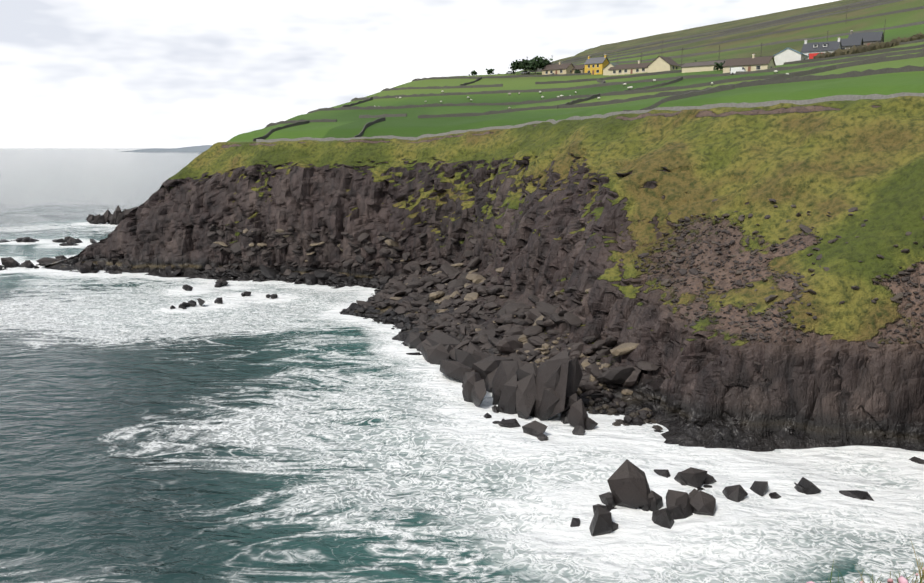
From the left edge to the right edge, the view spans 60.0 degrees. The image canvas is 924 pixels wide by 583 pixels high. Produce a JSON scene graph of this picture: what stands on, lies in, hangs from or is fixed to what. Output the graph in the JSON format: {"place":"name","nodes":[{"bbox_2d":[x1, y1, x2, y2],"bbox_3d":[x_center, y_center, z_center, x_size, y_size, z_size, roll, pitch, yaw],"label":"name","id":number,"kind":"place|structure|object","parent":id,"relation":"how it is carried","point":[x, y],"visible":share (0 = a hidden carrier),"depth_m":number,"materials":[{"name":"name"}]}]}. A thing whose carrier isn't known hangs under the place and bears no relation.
{"place":"outdoors","nodes":[
{"label":"outdoors","id":0,"kind":"place"},
{"bbox_2d":[121,145,211,151],"bbox_3d":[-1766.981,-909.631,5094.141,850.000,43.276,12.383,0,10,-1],"label":"headland terrain","id":1,"kind":"structure","parent":0,"point":[202,148],"depth_m":5092.50,"materials":[{"name":"grey"}]},
{"bbox_2d":[0,0,838,147],"label":"sky","id":2,"kind":"structure","parent":0,"point":[74,73],"materials":[{"name":"white"}]},
{"bbox_2d":[0,148,923,582],"bbox_3d":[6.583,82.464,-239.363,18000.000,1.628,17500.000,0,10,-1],"label":"sea water","id":3,"kind":"structure","parent":0,"point":[298,434],"depth_m":97.72,"materials":[{"name":"liquid"}]},
{"bbox_2d":[0,205,873,535],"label":"boulders","id":4,"kind":"object","parent":3,"relation":"in","point":[520,389],"visible":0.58,"depth_m":112.74,"materials":[{"name":"black stone"}]},
{"bbox_2d":[44,0,923,463],"bbox_3d":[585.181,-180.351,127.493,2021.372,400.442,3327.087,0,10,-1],"label":"coastal headland","id":5,"kind":"structure","parent":0,"point":[596,206],"depth_m":139.62,"materials":[{"name":"brown stone"}]},
{"bbox_2d":[198,198,923,432],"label":"rocks","id":6,"kind":"object","parent":5,"relation":"on","point":[536,348],"depth_m":145.87,"materials":[{"name":"grey stone"}]},
{"bbox_2d":[253,0,923,142],"bbox_3d":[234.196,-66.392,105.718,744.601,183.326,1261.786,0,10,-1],"label":"stone walls","id":7,"kind":"structure","parent":5,"relation":"on","point":[791,76],"depth_m":265.06,"materials":[{"name":"grey stone"}]},
{"bbox_2d":[396,70,788,108],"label":"sheep flock","id":8,"kind":"object","parent":5,"relation":"on","point":[776,71],"visible":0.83,"depth_m":287.27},
{"bbox_2d":[469,56,724,75],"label":"trees","id":9,"kind":"object","parent":5,"relation":"on","point":[533,64],"visible":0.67,"depth_m":392.23,"materials":[{"name":"green plant"}]},
{"bbox_2d":[506,53,818,74],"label":"cars","id":10,"kind":"object","parent":5,"relation":"on","point":[735,69],"visible":0.38,"depth_m":279.96,"materials":[{"name":"metal"}]},
{"bbox_2d":[541,30,883,75],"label":"houses","id":11,"kind":"structure","parent":5,"relation":"on","point":[599,65],"depth_m":305.63,"materials":[{"name":"white paint"}]},
{"bbox_2d":[551,6,885,68],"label":"utility poles","id":12,"kind":"object","parent":5,"relation":"on","point":[720,46],"visible":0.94,"depth_m":333.10,"materials":[{"name":"brown wood"}]},
{"bbox_2d":[813,32,923,58],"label":"hedge bushes","id":13,"kind":"object","parent":5,"relation":"on","point":[854,49],"visible":0.69,"depth_m":286.53,"materials":[{"name":"green plant"}]},
{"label":"ground","id":14,"kind":"structure","parent":0,"visible":0},
{"bbox_2d":[723,541,923,582],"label":"grass","id":15,"kind":"structure","parent":14,"relation":"on","point":[921,578],"depth_m":4.02,"materials":[{"name":"green plant"}]},
{"bbox_2d":[806,568,923,582],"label":"thrift flowers","id":16,"kind":"object","parent":14,"relation":"on","point":[901,579],"visible":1,"depth_m":3.82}
]}

